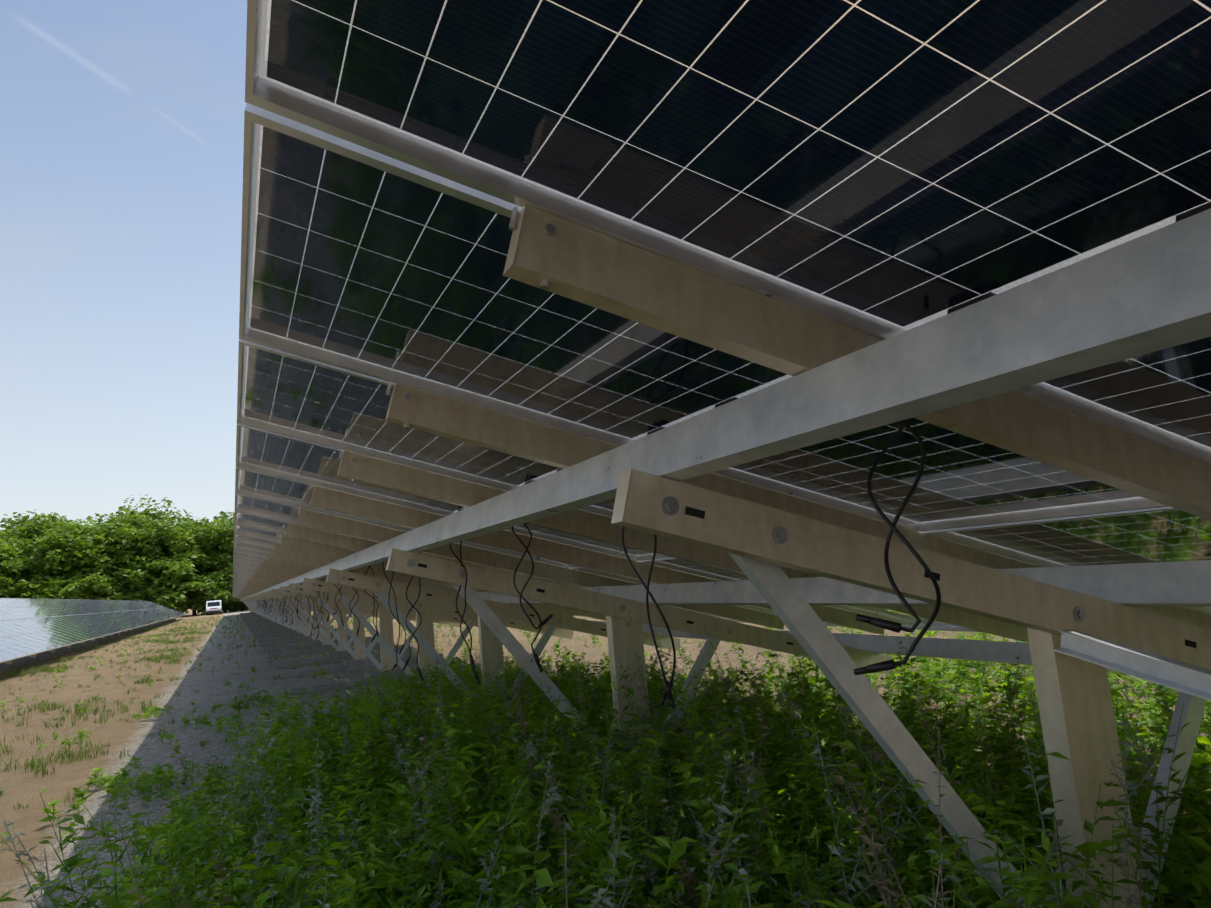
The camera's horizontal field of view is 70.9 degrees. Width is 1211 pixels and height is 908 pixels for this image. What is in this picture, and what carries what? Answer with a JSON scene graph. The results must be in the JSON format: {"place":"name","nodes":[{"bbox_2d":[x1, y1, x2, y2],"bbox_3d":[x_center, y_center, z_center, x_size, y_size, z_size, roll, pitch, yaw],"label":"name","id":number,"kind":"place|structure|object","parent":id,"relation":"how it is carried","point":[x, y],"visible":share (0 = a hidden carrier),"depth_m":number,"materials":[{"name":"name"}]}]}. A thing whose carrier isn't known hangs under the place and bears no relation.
{"place":"outdoors","nodes":[
{"label":"outdoors","id":0,"kind":"place"},
{"bbox_2d":[0,0,246,607],"label":"sky","id":1,"kind":"structure","parent":0,"point":[122,121],"materials":[{"name":"blue"}]},
{"bbox_2d":[0,608,1210,907],"bbox_3d":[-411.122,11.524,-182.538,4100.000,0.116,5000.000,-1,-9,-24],"label":"ground","id":2,"kind":"structure","parent":0,"point":[132,736],"depth_m":11.62,"materials":[{"name":"beige soil"}]},
{"bbox_2d":[0,576,20,597],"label":"shrub","id":3,"kind":"object","parent":2,"relation":"on","point":[2,584],"visible":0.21,"depth_m":114.30,"materials":[{"name":"green plant"}]},
{"bbox_2d":[0,537,45,589],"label":"tree","id":4,"kind":"object","parent":2,"relation":"on","point":[14,569],"visible":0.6,"depth_m":119.22,"materials":[{"name":"green plant"}]},
{"bbox_2d":[0,579,62,598],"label":"shrub","id":5,"kind":"object","parent":2,"relation":"on","point":[28,588],"visible":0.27,"depth_m":114.40,"materials":[{"name":"green plant"}]},
{"bbox_2d":[0,511,96,547],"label":"tree","id":6,"kind":"object","parent":2,"relation":"on","point":[53,518],"visible":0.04,"depth_m":134.34,"materials":[{"name":"green plant"}]},
{"bbox_2d":[0,515,103,580],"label":"tree","id":7,"kind":"object","parent":2,"relation":"on","point":[45,528],"visible":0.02,"depth_m":127.22,"materials":[{"name":"green plant"}]},
{"bbox_2d":[30,575,96,599],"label":"shrub","id":8,"kind":"object","parent":2,"relation":"on","point":[51,584],"visible":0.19,"depth_m":115.67,"materials":[{"name":"green plant"}]},
{"bbox_2d":[27,519,140,595],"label":"tree","id":9,"kind":"object","parent":2,"relation":"on","point":[84,548],"visible":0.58,"depth_m":120.65,"materials":[{"name":"green plant"}]},
{"bbox_2d":[0,619,175,672],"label":"panel frame","id":10,"kind":"object","parent":2,"relation":"on","point":[42,656],"visible":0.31,"depth_m":35.94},
{"bbox_2d":[4,616,181,664],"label":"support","id":11,"kind":"object","parent":2,"relation":"on","point":[33,656],"visible":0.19,"depth_m":33.85,"materials":[{"name":"beige metal"}]},
{"bbox_2d":[58,566,136,599],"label":"shrub","id":12,"kind":"object","parent":2,"relation":"on","point":[92,586],"visible":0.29,"depth_m":116.74,"materials":[{"name":"green plant"}]},
{"bbox_2d":[0,626,212,777],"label":"grass lane clumps","id":13,"kind":"object","parent":2,"relation":"on","point":[34,670],"visible":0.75,"depth_m":13.46,"materials":[{"name":"green plant"}]},
{"bbox_2d":[74,506,170,564],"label":"tree","id":14,"kind":"object","parent":2,"relation":"on","point":[121,519],"visible":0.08,"depth_m":130.18,"materials":[{"name":"green plant"}]},
{"bbox_2d":[103,558,169,607],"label":"shrub","id":15,"kind":"object","parent":2,"relation":"on","point":[126,597],"visible":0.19,"depth_m":119.27,"materials":[{"name":"green plant"}]},
{"bbox_2d":[115,494,203,526],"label":"tree","id":16,"kind":"object","parent":2,"relation":"on","point":[156,515],"visible":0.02,"depth_m":139.84,"materials":[{"name":"green plant"}]},
{"bbox_2d":[104,518,216,599],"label":"tree","id":17,"kind":"object","parent":2,"relation":"on","point":[147,539],"visible":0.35,"depth_m":124.55,"materials":[{"name":"green plant"}]},
{"bbox_2d":[40,630,284,899],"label":"weeds","id":18,"kind":"object","parent":2,"relation":"on","point":[158,773],"visible":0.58,"depth_m":7.18,"materials":[{"name":"green plant"}]},
{"bbox_2d":[123,555,201,613],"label":"tree","id":19,"kind":"object","parent":2,"relation":"on","point":[171,597],"visible":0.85,"depth_m":120.00,"materials":[{"name":"green plant"}]},
{"bbox_2d":[155,517,228,614],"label":"tree","id":20,"kind":"object","parent":2,"relation":"on","point":[206,521],"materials":[{"name":"green plant"}]},
{"bbox_2d":[179,518,233,612],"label":"tree","id":21,"kind":"object","parent":2,"relation":"on","point":[221,536],"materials":[{"name":"green plant"}]},
{"bbox_2d":[179,570,235,614],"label":"tree","id":22,"kind":"object","parent":2,"relation":"on","point":[210,589],"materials":[{"name":"green plant"}]},
{"bbox_2d":[206,600,221,612],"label":"van body","id":23,"kind":"object","parent":2,"relation":"on","point":[217,607],"visible":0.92,"depth_m":117.82,"materials":[{"name":"white metal"}]},
{"bbox_2d":[207,601,219,606],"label":"van windows","id":24,"kind":"structure","parent":23,"relation":"attached to","point":[210,604],"depth_m":118.63,"materials":[{"name":"black glass"}]},
{"bbox_2d":[206,610,221,614],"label":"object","id":25,"kind":"object","parent":23,"relation":"attached to","point":[208,612],"visible":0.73,"depth_m":117.44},
{"bbox_2d":[206,511,246,609],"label":"tree","id":26,"kind":"object","parent":2,"relation":"on","point":[225,518],"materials":[{"name":"green plant"}]},
{"bbox_2d":[209,560,249,612],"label":"tree","id":27,"kind":"object","parent":2,"relation":"on","point":[235,606],"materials":[{"name":"green plant"}]},
{"bbox_2d":[0,613,704,757],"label":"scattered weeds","id":28,"kind":"object","parent":2,"relation":"on","point":[195,709],"visible":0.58,"depth_m":18.14,"materials":[{"name":"green plant"}]},
{"bbox_2d":[240,612,793,852],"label":"concrete feet","id":29,"kind":"object","parent":2,"relation":"on","point":[331,655],"visible":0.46,"depth_m":18.50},
{"bbox_2d":[244,553,1210,907],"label":"braces","id":30,"kind":"object","parent":29,"relation":"on","point":[794,611],"visible":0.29,"depth_m":2.25,"materials":[{"name":"metal"}]},
{"bbox_2d":[0,613,1139,894],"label":"grass tufts","id":31,"kind":"object","parent":2,"relation":"on","point":[90,699],"visible":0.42,"depth_m":16.37,"materials":[{"name":"green plant"}]},
{"bbox_2d":[0,643,1210,907],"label":"weeds","id":32,"kind":"object","parent":2,"relation":"on","point":[352,887],"visible":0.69,"depth_m":3.16,"materials":[{"name":"green plant"}]},
{"bbox_2d":[118,626,1174,907],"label":"dry weed stalks","id":33,"kind":"object","parent":2,"relation":"on","point":[688,876],"visible":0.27,"depth_m":2.98,"materials":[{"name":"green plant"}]},
{"bbox_2d":[256,604,1143,907],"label":"posts","id":34,"kind":"object","parent":2,"relation":"on","point":[1076,714],"visible":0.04,"depth_m":2.40,"materials":[{"name":"metal"}]},
{"bbox_2d":[239,468,1210,673],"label":"rafters","id":35,"kind":"object","parent":34,"relation":"on","point":[735,525],"visible":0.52,"depth_m":2.33,"materials":[{"name":"beige metal"}]},
{"bbox_2d":[271,496,1085,633],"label":"bolts","id":36,"kind":"object","parent":35,"relation":"attached to","point":[670,507],"visible":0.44,"depth_m":2.01,"materials":[{"name":"silver metal"}]},
{"bbox_2d":[240,208,1210,671],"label":"girders","id":37,"kind":"object","parent":35,"relation":"on","point":[1150,292],"visible":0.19,"depth_m":1.38,"materials":[{"name":"metal"}]},
{"bbox_2d":[236,205,1210,641],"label":"cross rails","id":38,"kind":"object","parent":37,"relation":"on","point":[578,263],"visible":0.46,"depth_m":2.37,"materials":[{"name":"metal"}]},
{"bbox_2d":[274,207,554,554],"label":"rail bolts","id":39,"kind":"object","parent":38,"relation":"attached to","point":[549,229],"visible":0.92,"depth_m":1.31,"materials":[{"name":"silver metal"}]},
{"bbox_2d":[256,418,940,707],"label":"string cables","id":40,"kind":"object","parent":38,"relation":"attached to","point":[897,627],"visible":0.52,"depth_m":2.56,"materials":[{"name":"black plastic"}]},
{"bbox_2d":[232,0,1210,631],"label":"solar panel frames","id":41,"kind":"structure","parent":38,"relation":"on","point":[318,124],"depth_m":1.75,"materials":[{"name":"metal"}]},
{"bbox_2d":[234,0,1210,626],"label":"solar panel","id":42,"kind":"object","parent":41,"relation":"attached to","point":[906,164],"depth_m":1.22,"materials":[{"name":"black glass"}]},
{"bbox_2d":[458,202,1210,510],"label":"junction boxes","id":43,"kind":"object","parent":42,"relation":"on","point":[1194,211],"visible":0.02,"depth_m":1.38,"materials":[{"name":"black plastic"}]},
{"bbox_2d":[280,506,1195,647],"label":"rafter slots","id":44,"kind":"object","parent":35,"relation":"attached to","point":[694,512],"visible":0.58,"depth_m":2.51,"materials":[{"name":"black"}]},
{"bbox_2d":[200,709,1199,907],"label":"weeds","id":45,"kind":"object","parent":2,"relation":"on","point":[683,832],"depth_m":3.59,"materials":[{"name":"green plant"}]},
{"bbox_2d":[347,617,1210,831],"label":"weeds","id":46,"kind":"object","parent":2,"relation":"on","point":[1169,698],"visible":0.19,"depth_m":6.47,"materials":[{"name":"green plant"}]},
{"bbox_2d":[0,637,1210,907],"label":"weed seed heads","id":47,"kind":"object","parent":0,"point":[710,837],"visible":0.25,"depth_m":2.80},
{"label":"row rails","id":48,"kind":"object","parent":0,"visible":0},
{"bbox_2d":[0,598,186,662],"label":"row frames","id":49,"kind":"structure","parent":48,"relation":"on","point":[75,623],"depth_m":38.68,"materials":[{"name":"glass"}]},
{"bbox_2d":[0,598,185,661],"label":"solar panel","id":50,"kind":"object","parent":49,"relation":"attached to","point":[88,627],"visible":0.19,"depth_m":36.86,"materials":[{"name":"glass"}]}
]}

